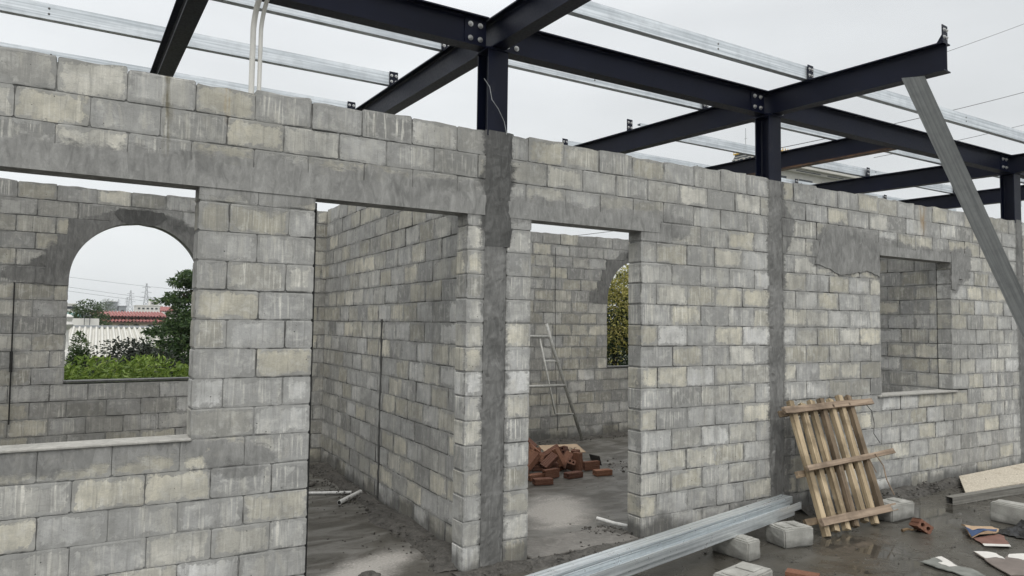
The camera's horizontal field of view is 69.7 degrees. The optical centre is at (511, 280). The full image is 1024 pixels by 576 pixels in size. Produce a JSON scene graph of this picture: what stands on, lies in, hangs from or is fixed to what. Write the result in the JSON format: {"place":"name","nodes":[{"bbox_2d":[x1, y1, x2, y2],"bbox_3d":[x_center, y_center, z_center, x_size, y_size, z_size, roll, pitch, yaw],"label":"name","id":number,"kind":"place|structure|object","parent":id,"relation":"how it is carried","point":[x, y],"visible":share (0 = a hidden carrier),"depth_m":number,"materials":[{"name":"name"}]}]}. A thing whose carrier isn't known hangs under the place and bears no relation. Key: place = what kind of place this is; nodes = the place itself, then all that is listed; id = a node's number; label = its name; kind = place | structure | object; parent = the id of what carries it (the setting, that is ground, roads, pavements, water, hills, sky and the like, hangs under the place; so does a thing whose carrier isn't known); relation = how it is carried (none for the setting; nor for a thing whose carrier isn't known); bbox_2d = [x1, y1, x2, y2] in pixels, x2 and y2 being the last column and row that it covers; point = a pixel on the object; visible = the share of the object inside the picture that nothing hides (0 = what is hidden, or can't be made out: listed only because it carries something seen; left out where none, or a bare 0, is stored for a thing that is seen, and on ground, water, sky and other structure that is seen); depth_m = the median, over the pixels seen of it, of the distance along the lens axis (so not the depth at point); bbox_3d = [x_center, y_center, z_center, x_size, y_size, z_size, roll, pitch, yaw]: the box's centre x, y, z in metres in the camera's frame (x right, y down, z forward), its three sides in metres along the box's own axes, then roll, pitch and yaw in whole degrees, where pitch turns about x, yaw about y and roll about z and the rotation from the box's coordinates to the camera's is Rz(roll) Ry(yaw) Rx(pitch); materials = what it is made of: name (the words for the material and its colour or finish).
{"place":"outdoors","nodes":[
{"label":"outdoors","id":0,"kind":"place"},
{"bbox_2d":[64,314,74,365],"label":"ornate column","id":1,"kind":"structure","parent":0,"point":[69,323],"depth_m":15.26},
{"bbox_2d":[67,303,76,312],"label":"town house","id":2,"kind":"structure","parent":0,"point":[70,306],"depth_m":114.77,"materials":[{"name":"white concrete"}]},
{"bbox_2d":[70,315,98,328],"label":"white shed","id":3,"kind":"structure","parent":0,"point":[82,321],"depth_m":46.56,"materials":[{"name":"metal"}]},
{"bbox_2d":[105,301,117,311],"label":"office building","id":4,"kind":"structure","parent":0,"point":[116,306],"depth_m":135.57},
{"bbox_2d":[69,325,186,362],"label":"fence","id":5,"kind":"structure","parent":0,"point":[96,335],"depth_m":28.01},
{"bbox_2d":[93,310,167,328],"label":"red roofed hall","id":6,"kind":"structure","parent":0,"point":[140,318],"depth_m":64.51,"materials":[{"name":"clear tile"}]},
{"bbox_2d":[133,299,162,312],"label":"apartment building","id":7,"kind":"structure","parent":0,"point":[150,307],"depth_m":156.77,"materials":[{"name":"white concrete"}]},
{"bbox_2d":[160,306,175,318],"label":"red roofed house","id":8,"kind":"structure","parent":0,"point":[164,309],"depth_m":113.61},
{"bbox_2d":[0,0,1023,328],"label":"sky","id":9,"kind":"structure","parent":0,"point":[829,36],"materials":[{"name":"white"}]},
{"bbox_2d":[781,92,1023,147],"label":"power line","id":10,"kind":"object","parent":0,"point":[903,121],"visible":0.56,"depth_m":78.74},
{"bbox_2d":[947,24,1022,51],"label":"power line","id":11,"kind":"object","parent":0,"point":[984,38],"visible":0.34,"depth_m":87.70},
{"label":"red brick","id":12,"kind":"object","parent":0,"visible":0},
{"bbox_2d":[529,443,540,452],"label":"red brick","id":13,"kind":"object","parent":12,"relation":"on","point":[532,447],"visible":0.51,"depth_m":7.61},
{"bbox_2d":[528,438,536,446],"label":"red brick","id":14,"kind":"object","parent":13,"relation":"on","point":[533,443],"visible":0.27,"depth_m":7.75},
{"bbox_2d":[543,444,560,456],"bbox_3d":[0.415,1.780,7.659,0.181,0.052,0.084,-29,18,-12],"label":"red brick","id":15,"kind":"object","parent":12,"relation":"on","point":[547,452],"visible":0.6,"depth_m":7.65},
{"bbox_3d":[0.499,-1.283,9.743,14.301,0.200,0.100,3,-4,-32],"label":"steel beam","id":16,"kind":"object","parent":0,"visible":0},
{"bbox_2d":[705,138,896,175],"bbox_3d":[2.625,-1.311,8.774,0.100,0.200,3.882,3,-4,-35],"label":"steel rafter","id":17,"kind":"object","parent":16,"relation":"attached to","point":[827,152],"visible":0.32,"depth_m":7.86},
{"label":"red brick","id":18,"kind":"object","parent":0,"visible":0},
{"bbox_2d":[538,444,585,452],"bbox_3d":[0.555,1.872,8.192,0.467,0.014,0.273,2,6,-17],"label":"cardboard","id":19,"kind":"object","parent":18,"relation":"on","point":[570,447],"visible":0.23,"depth_m":8.24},
{"label":"ground","id":20,"kind":"structure","parent":0,"visible":0},
{"bbox_2d":[65,330,93,375],"bbox_3d":[-6.217,3.954,10.300,1.085,6.532,1.086,3,-4,-31],"label":"conifer shrub","id":21,"kind":"object","parent":20,"relation":"on","point":[78,352],"visible":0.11,"depth_m":10.44,"materials":[{"name":"green plant"}]},
{"bbox_2d":[67,299,109,324],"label":"tree","id":22,"kind":"object","parent":20,"relation":"on","point":[77,310],"visible":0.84,"depth_m":55.15,"materials":[{"name":"green plant"}]},
{"bbox_2d":[93,313,111,328],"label":"tree","id":23,"kind":"object","parent":20,"relation":"on","point":[108,323],"visible":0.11,"depth_m":59.30,"materials":[{"name":"green plant"}]},
{"bbox_2d":[100,299,114,311],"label":"tree","id":24,"kind":"object","parent":20,"relation":"on","point":[108,305],"visible":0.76,"depth_m":126.17,"materials":[{"name":"green plant"}]},
{"bbox_2d":[118,306,126,311],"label":"office building","id":25,"kind":"structure","parent":20,"relation":"on","point":[121,308],"depth_m":135.38,"materials":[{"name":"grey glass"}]},
{"bbox_2d":[64,353,189,382],"bbox_3d":[-4.652,3.980,8.954,4.268,6.219,2.036,3,-4,-31],"label":"leafy bush","id":26,"kind":"object","parent":20,"relation":"on","point":[81,373],"visible":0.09,"depth_m":8.74,"materials":[{"name":"green plant"}]},
{"bbox_2d":[125,290,133,311],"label":"lattice pylon","id":27,"kind":"object","parent":20,"relation":"on","point":[129,300],"visible":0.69,"depth_m":910.80,"materials":[{"name":"metal"}]},
{"bbox_2d":[86,336,184,377],"bbox_3d":[-7.073,4.181,13.160,2.195,6.389,1.120,3,-4,-31],"label":"shrub","id":28,"kind":"object","parent":20,"relation":"on","point":[130,352],"visible":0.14,"depth_m":13.27,"materials":[{"name":"green plant"}]},
{"bbox_2d":[141,283,151,304],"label":"lattice pylon","id":29,"kind":"object","parent":20,"relation":"on","point":[146,294],"visible":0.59,"depth_m":812.56,"materials":[{"name":"metal"}]},
{"bbox_2d":[139,268,192,373],"bbox_3d":[-6.500,3.553,14.777,2.350,7.845,2.717,-2,-5,44],"label":"feathery tree","id":30,"kind":"object","parent":20,"relation":"on","point":[177,326],"visible":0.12,"depth_m":14.42,"materials":[{"name":"green plant"}]},
{"bbox_2d":[606,264,628,367],"bbox_3d":[2.141,3.579,14.643,2.620,8.011,1.952,3,-4,-31],"label":"flowering tree","id":31,"kind":"object","parent":20,"relation":"on","point":[617,333],"visible":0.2,"depth_m":14.30,"materials":[{"name":"green plant"}]},
{"bbox_2d":[732,128,859,183],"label":"mansion","id":32,"kind":"structure","parent":20,"relation":"on","point":[811,175],"depth_m":78.34,"materials":[{"name":"stone"}]},
{"bbox_2d":[797,178,812,182],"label":"window","id":33,"kind":"structure","parent":32,"relation":"in","point":[799,179],"depth_m":78.30,"materials":[{"name":"glass"}]},
{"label":"lower storey","id":34,"kind":"structure","parent":20,"relation":"on","visible":0},
{"bbox_2d":[306,435,1023,575],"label":"floor slab","id":35,"kind":"structure","parent":34,"relation":"on","point":[559,505],"depth_m":5.21,"materials":[{"name":"concrete"}]},
{"bbox_2d":[304,203,316,575],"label":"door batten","id":36,"kind":"object","parent":35,"relation":"on","point":[311,348],"depth_m":4.12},
{"bbox_2d":[309,480,315,486],"bbox_3d":[-1.856,1.843,6.678,0.162,0.074,0.113,3,-4,-31],"label":"mortar lump","id":37,"kind":"object","parent":35,"relation":"on","point":[311,483],"visible":0.45,"depth_m":6.66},
{"bbox_2d":[0,178,629,461],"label":"block wall","id":38,"kind":"structure","parent":35,"relation":"on","point":[48,231],"depth_m":6.94,"materials":[{"name":"concrete"}]},
{"bbox_2d":[8,282,14,424],"bbox_3d":[-4.340,0.625,6.371,0.028,1.230,0.021,3,-4,-31],"label":"hanging rod","id":39,"kind":"object","parent":38,"relation":"attached to","point":[11,362],"visible":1,"depth_m":6.36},
{"bbox_2d":[555,248,557,430],"bbox_3d":[0.582,0.753,9.598,0.067,2.380,0.006,3,-4,-31],"label":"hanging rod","id":40,"kind":"object","parent":38,"relation":"hanging from","point":[555,320],"visible":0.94,"depth_m":9.61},
{"bbox_2d":[309,491,351,494],"bbox_3d":[-1.849,1.821,6.261,0.942,0.030,0.099,2,-3,-18],"label":"plastic pipe","id":41,"kind":"object","parent":35,"relation":"on","point":[324,492],"visible":0.37,"depth_m":6.34,"materials":[{"name":"white plastic"}]},
{"bbox_2d":[337,490,361,504],"bbox_3d":[-1.360,1.815,6.173,0.038,0.046,0.371,0,-3,16],"label":"plastic pipe","id":42,"kind":"object","parent":35,"relation":"on","point":[343,500],"visible":0.96,"depth_m":6.13,"materials":[{"name":"white plastic"}]},
{"bbox_2d":[358,570,380,575],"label":"mortar lump","id":43,"kind":"object","parent":35,"relation":"on","point":[369,573],"visible":1,"depth_m":4.26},
{"bbox_2d":[309,462,457,573],"bbox_3d":[-1.136,1.804,6.021,0.403,0.066,3.572,3,-4,-28],"label":"mortar debris","id":44,"kind":"object","parent":35,"relation":"on","point":[442,561],"visible":0.82,"depth_m":5.35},
{"bbox_2d":[320,204,458,543],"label":"partition wall","id":45,"kind":"structure","parent":35,"relation":"on","point":[388,397],"depth_m":6.00,"materials":[{"name":"concrete"}]},
{"bbox_2d":[0,46,1023,575],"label":"front block wall","id":46,"kind":"structure","parent":35,"relation":"on","point":[754,304],"depth_m":4.56,"materials":[{"name":"concrete"}]},
{"bbox_2d":[248,0,261,93],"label":"white conduit","id":47,"kind":"object","parent":46,"relation":"on","point":[253,45],"visible":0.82,"depth_m":3.95,"materials":[{"name":"plastic"}]},
{"bbox_2d":[257,0,268,89],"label":"white conduit","id":48,"kind":"object","parent":46,"relation":"on","point":[260,41],"visible":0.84,"depth_m":3.98,"materials":[{"name":"plastic"}]},
{"bbox_2d":[475,46,510,134],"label":"steel column","id":49,"kind":"structure","parent":46,"relation":"on","point":[493,66],"depth_m":4.70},
{"bbox_2d":[347,0,590,114],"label":"steel rafter","id":50,"kind":"object","parent":49,"relation":"on","point":[513,23],"visible":0.71,"depth_m":5.11,"materials":[{"name":"metal"}]},
{"bbox_2d":[0,42,355,108],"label":"galvanised purlin","id":51,"kind":"object","parent":50,"relation":"attached to","point":[222,83],"visible":0.33,"depth_m":6.24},
{"bbox_2d":[0,0,389,86],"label":"galvanised purlin","id":52,"kind":"object","parent":50,"relation":"attached to","point":[43,11],"visible":0.91,"depth_m":5.30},
{"bbox_2d":[212,0,441,51],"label":"galvanised purlin","id":53,"kind":"object","parent":50,"relation":"attached to","point":[341,25],"visible":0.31,"depth_m":4.89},
{"bbox_2d":[262,0,489,51],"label":"steel beam","id":54,"kind":"structure","parent":50,"relation":"attached to","point":[436,22],"depth_m":4.46,"materials":[{"name":"metal"}]},
{"bbox_2d":[150,0,208,76],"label":"steel rafter","id":55,"kind":"object","parent":54,"relation":"attached to","point":[184,18],"visible":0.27,"depth_m":4.71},
{"bbox_2d":[484,78,506,133],"bbox_3d":[-0.100,-1.102,4.636,0.174,0.332,0.019,3,-4,-31],"label":"tie wire","id":56,"kind":"object","parent":49,"relation":"attached to","point":[496,106],"visible":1,"depth_m":4.63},
{"bbox_2d":[753,113,782,180],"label":"steel column","id":57,"kind":"structure","parent":46,"relation":"on","point":[768,145],"depth_m":6.10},
{"bbox_2d":[562,24,950,153],"bbox_3d":[1.366,-1.480,7.178,0.105,0.318,5.409,3,-4,-36],"label":"steel rafter","id":58,"kind":"object","parent":57,"relation":"on","point":[928,61],"visible":0.76,"depth_m":5.86,"materials":[{"name":"metal"}]},
{"bbox_2d":[508,59,702,109],"bbox_3d":[0.663,-1.656,6.022,2.630,0.105,0.051,3,-4,-31],"label":"galvanised purlin","id":59,"kind":"object","parent":58,"relation":"on","point":[522,66],"visible":0.37,"depth_m":6.05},
{"bbox_2d":[507,30,767,116],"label":"steel beam","id":60,"kind":"structure","parent":58,"relation":"attached to","point":[559,53],"depth_m":5.38,"materials":[{"name":"metal"}]},
{"bbox_2d":[567,1,1023,143],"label":"galvanised purlin","id":61,"kind":"object","parent":58,"relation":"on","point":[592,11],"visible":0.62,"depth_m":5.40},
{"bbox_2d":[780,105,1011,173],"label":"steel beam","id":62,"kind":"structure","parent":57,"relation":"on","point":[834,121],"depth_m":6.98,"materials":[{"name":"metal"}]},
{"bbox_2d":[998,172,1021,222],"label":"steel column","id":63,"kind":"structure","parent":46,"relation":"on","point":[1010,198],"depth_m":8.22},
{"bbox_2d":[795,153,1023,193],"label":"steel rafter","id":64,"kind":"object","parent":63,"relation":"on","point":[933,175],"visible":0.46,"depth_m":9.12,"materials":[{"name":"metal"}]},
{"bbox_2d":[637,123,875,176],"bbox_3d":[3.020,-1.476,8.575,4.035,0.105,0.051,3,-4,-31],"label":"galvanised purlin","id":65,"kind":"object","parent":64,"relation":"attached to","point":[723,145],"visible":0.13,"depth_m":8.29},
{"bbox_2d":[568,141,955,210],"bbox_3d":[4.068,-1.357,10.387,8.150,0.105,0.051,3,-4,-31],"label":"galvanised purlin","id":66,"kind":"object","parent":64,"relation":"attached to","point":[652,157],"visible":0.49,"depth_m":9.16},
{"bbox_2d":[711,106,1023,183],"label":"galvanised purlin","id":67,"kind":"object","parent":64,"relation":"attached to","point":[805,131],"visible":0.05,"depth_m":7.65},
{"bbox_2d":[528,472,544,480],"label":"red brick","id":68,"kind":"object","parent":35,"relation":"on","point":[535,475],"visible":0.59,"depth_m":7.04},
{"bbox_2d":[527,452,540,470],"bbox_3d":[0.197,1.760,7.173,0.084,0.052,0.181,-4,36,52],"label":"red brick","id":69,"kind":"object","parent":68,"relation":"on","point":[534,458],"visible":0.68,"depth_m":7.15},
{"bbox_2d":[532,464,543,470],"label":"red brick","id":70,"kind":"object","parent":35,"relation":"on","point":[536,468],"visible":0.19,"depth_m":7.47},
{"bbox_2d":[532,477,552,484],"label":"red brick","id":71,"kind":"object","parent":35,"relation":"on","point":[543,481],"visible":1,"depth_m":6.84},
{"bbox_2d":[453,537,642,575],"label":"mortar debris","id":72,"kind":"object","parent":35,"relation":"on","point":[515,566],"visible":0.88,"depth_m":4.55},
{"bbox_2d":[538,462,558,467],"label":"red brick","id":73,"kind":"object","parent":35,"relation":"on","point":[555,465],"visible":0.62,"depth_m":7.30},
{"bbox_2d":[528,449,544,463],"bbox_3d":[0.226,1.733,7.263,0.181,0.084,0.052,20,-30,9],"label":"red brick","id":74,"kind":"object","parent":73,"relation":"on","point":[530,452],"visible":0.45,"depth_m":7.25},
{"bbox_2d":[542,468,559,477],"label":"red brick","id":75,"kind":"object","parent":35,"relation":"on","point":[552,472],"visible":0.84,"depth_m":7.12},
{"bbox_2d":[540,452,558,468],"bbox_3d":[0.368,1.772,7.219,0.084,0.052,0.181,24,49,39],"label":"red brick","id":76,"kind":"object","parent":75,"relation":"on","point":[550,460],"visible":0.97,"depth_m":7.20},
{"bbox_2d":[529,323,583,439],"bbox_3d":[0.168,1.266,9.024,1.799,1.496,0.060,3,-4,-31],"label":"scaffold frame","id":77,"kind":"object","parent":35,"relation":"on","point":[557,361],"visible":0.59,"depth_m":9.23,"materials":[{"name":"paint"}]},
{"bbox_2d":[561,451,572,469],"bbox_3d":[0.561,1.847,7.569,0.084,0.181,0.052,21,-32,25],"label":"red brick","id":78,"kind":"object","parent":35,"relation":"on","point":[567,455],"visible":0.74,"depth_m":7.56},
{"bbox_2d":[566,458,575,470],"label":"red brick","id":79,"kind":"object","parent":35,"relation":"on","point":[570,464],"visible":0.99,"depth_m":7.38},
{"bbox_2d":[563,470,582,478],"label":"red brick","id":80,"kind":"object","parent":35,"relation":"on","point":[573,474],"visible":1,"depth_m":7.16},
{"bbox_2d":[573,452,581,470],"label":"red brick","id":81,"kind":"object","parent":35,"relation":"on","point":[577,457],"visible":0.8,"depth_m":7.43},
{"bbox_2d":[534,431,627,443],"bbox_3d":[0.211,2.018,9.230,5.054,0.051,0.308,3,-4,-33],"label":"mortar debris","id":82,"kind":"object","parent":35,"relation":"on","point":[577,438],"visible":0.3,"depth_m":9.63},
{"bbox_2d":[527,526,637,558],"bbox_3d":[0.414,1.790,5.033,0.904,0.025,0.354,3,-4,-31],"label":"threshold","id":83,"kind":"object","parent":35,"relation":"on","point":[562,544],"visible":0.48,"depth_m":5.01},
{"bbox_2d":[582,460,599,470],"bbox_3d":[0.816,1.900,7.570,0.181,0.084,0.052,2,-4,-27],"label":"red brick","id":84,"kind":"object","parent":35,"relation":"on","point":[590,465],"visible":0.99,"depth_m":7.55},
{"bbox_2d":[589,454,601,465],"bbox_3d":[0.897,1.925,7.914,0.012,0.104,0.602,-15,-10,-7],"label":"dark panel","id":85,"kind":"object","parent":35,"relation":"on","point":[594,457],"visible":0.79,"depth_m":7.87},
{"bbox_2d":[592,468,612,475],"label":"red brick","id":86,"kind":"object","parent":35,"relation":"on","point":[603,472],"visible":1,"depth_m":7.29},
{"bbox_2d":[596,516,626,527],"bbox_3d":[0.784,1.794,5.436,0.353,0.053,0.034,-1,-4,31],"label":"plastic pipe","id":87,"kind":"object","parent":35,"relation":"on","point":[611,522],"visible":0.8,"depth_m":5.45,"materials":[{"name":"white plastic"}]},
{"bbox_2d":[602,529,633,535],"bbox_3d":[0.863,1.802,5.258,0.576,0.034,0.236,0,-4,20],"label":"mortar debris","id":88,"kind":"object","parent":35,"relation":"on","point":[619,531],"visible":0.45,"depth_m":5.25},
{"bbox_2d":[309,434,985,575],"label":"clods","id":89,"kind":"object","parent":35,"relation":"on","point":[626,531],"visible":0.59,"depth_m":5.57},
{"bbox_2d":[712,534,759,561],"bbox_3d":[1.469,1.732,4.831,0.143,0.140,0.302,3,-4,-34],"label":"kerb block","id":90,"kind":"object","parent":35,"relation":"on","point":[743,547],"depth_m":4.74,"materials":[{"name":"concrete"}]},
{"bbox_2d":[617,511,794,575],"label":"galvanised channel","id":91,"kind":"object","parent":90,"relation":"on","point":[681,554],"visible":0.44,"depth_m":4.51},
{"bbox_2d":[563,500,800,575],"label":"galvanised channel","id":92,"kind":"object","parent":91,"relation":"on","point":[641,557],"visible":1,"depth_m":4.43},
{"bbox_3d":[0.716,1.607,4.279,3.680,0.040,0.090,4,-5,-43],"label":"galvanised channel","id":93,"kind":"object","parent":91,"relation":"on","visible":0},
{"bbox_2d":[526,494,792,575],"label":"galvanised channel","id":94,"kind":"object","parent":93,"relation":"on","point":[593,559],"visible":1,"depth_m":4.39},
{"bbox_2d":[713,561,772,575],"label":"kerb block","id":95,"kind":"object","parent":35,"relation":"on","point":[742,568],"depth_m":4.12,"materials":[{"name":"concrete"}]},
{"bbox_2d":[766,521,812,548],"bbox_3d":[1.926,1.754,5.098,0.261,0.141,0.193,2,-4,-22],"label":"kerb block","id":96,"kind":"object","parent":35,"relation":"on","point":[788,534],"depth_m":5.03,"materials":[{"name":"concrete"}]},
{"bbox_2d":[785,568,819,575],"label":"red brick","id":97,"kind":"object","parent":35,"relation":"on","point":[791,572],"visible":1,"depth_m":4.32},
{"bbox_2d":[777,395,897,536],"bbox_3d":[2.611,1.407,5.796,1.370,0.950,0.537,3,-4,-31],"label":"wooden pallet","id":98,"kind":"object","parent":35,"relation":"on","point":[839,466],"visible":0.98,"depth_m":5.72,"materials":[{"name":"brown wood"}]},
{"bbox_2d":[873,497,913,521],"bbox_3d":[3.023,1.812,5.839,0.319,0.140,0.187,3,-4,-32],"label":"kerb block","id":99,"kind":"object","parent":35,"relation":"on","point":[905,508],"depth_m":5.77,"materials":[{"name":"concrete"}]},
{"bbox_2d":[801,468,995,515],"bbox_3d":[3.913,1.921,6.926,3.758,0.072,0.379,3,-4,-31],"label":"mortar debris","id":100,"kind":"object","parent":35,"relation":"on","point":[809,510],"visible":0.3,"depth_m":6.59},
{"bbox_2d":[879,258,939,392],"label":"partition wall","id":101,"kind":"structure","parent":35,"relation":"on","point":[909,324],"depth_m":7.73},
{"bbox_2d":[909,517,933,533],"bbox_3d":[3.033,1.817,5.447,0.110,0.066,0.108,35,-13,5],"label":"red brick","id":102,"kind":"object","parent":35,"relation":"on","point":[919,524],"visible":0.97,"depth_m":5.40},
{"bbox_2d":[920,556,984,575],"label":"broken sheet","id":103,"kind":"object","parent":35,"relation":"on","point":[941,562],"visible":1,"depth_m":4.59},
{"bbox_2d":[902,76,1023,338],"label":"galvanised brace","id":104,"kind":"object","parent":35,"relation":"on","point":[920,93],"visible":1,"depth_m":5.41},
{"bbox_2d":[945,484,1023,504],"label":"square tube","id":105,"kind":"object","parent":35,"relation":"on","point":[976,496],"visible":1,"depth_m":6.48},
{"bbox_2d":[961,524,1010,546],"bbox_3d":[3.418,1.820,5.280,0.246,0.048,0.532,0,-4,20],"label":"torn packaging","id":106,"kind":"object","parent":35,"relation":"on","point":[992,540],"visible":1,"depth_m":5.28,"materials":[{"name":"cardboard"}]},
{"bbox_2d":[959,463,1023,492],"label":"plywood board","id":107,"kind":"object","parent":35,"relation":"on","point":[1011,475],"visible":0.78,"depth_m":7.13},
{"bbox_2d":[973,551,1023,575],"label":"broken sheet","id":108,"kind":"object","parent":35,"relation":"on","point":[1011,564],"visible":1,"depth_m":4.71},
{"bbox_2d":[990,499,1023,524],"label":"kerb block","id":109,"kind":"object","parent":35,"relation":"on","point":[1007,512],"depth_m":5.70,"materials":[{"name":"concrete"}]},
{"bbox_2d":[998,519,1023,537],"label":"plastic sheeting","id":110,"kind":"object","parent":35,"relation":"on","point":[1017,530],"visible":0.99,"depth_m":5.40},
{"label":"red brick","id":111,"kind":"object","parent":35,"relation":"on","visible":0},
{"bbox_2d":[551,447,565,466],"bbox_3d":[0.475,1.789,7.484,0.052,0.181,0.084,-30,-8,24],"label":"red brick","id":112,"kind":"object","parent":111,"relation":"on","point":[561,461],"visible":0.92,"depth_m":7.46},
{"label":"red brick","id":113,"kind":"object","parent":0,"visible":0},
{"bbox_2d":[560,446,568,453],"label":"red brick","id":114,"kind":"object","parent":113,"relation":"on","point":[564,449],"visible":0.71,"depth_m":7.73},
{"bbox_3d":[7.099,-1.228,9.178,3.433,0.200,0.100,3,-4,-31],"label":"steel beam","id":115,"kind":"object","parent":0,"visible":0},
{"bbox_2d":[884,185,1023,208],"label":"steel rafter","id":116,"kind":"object","parent":115,"relation":"attached to","point":[987,197],"visible":0.31,"depth_m":10.63,"materials":[{"name":"metal"}]},
{"bbox_2d":[875,171,1021,206],"bbox_3d":[6.410,-1.310,10.649,3.880,0.105,0.051,3,-4,-31],"label":"galvanised purlin","id":117,"kind":"object","parent":116,"relation":"attached to","point":[944,188],"visible":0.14,"depth_m":10.39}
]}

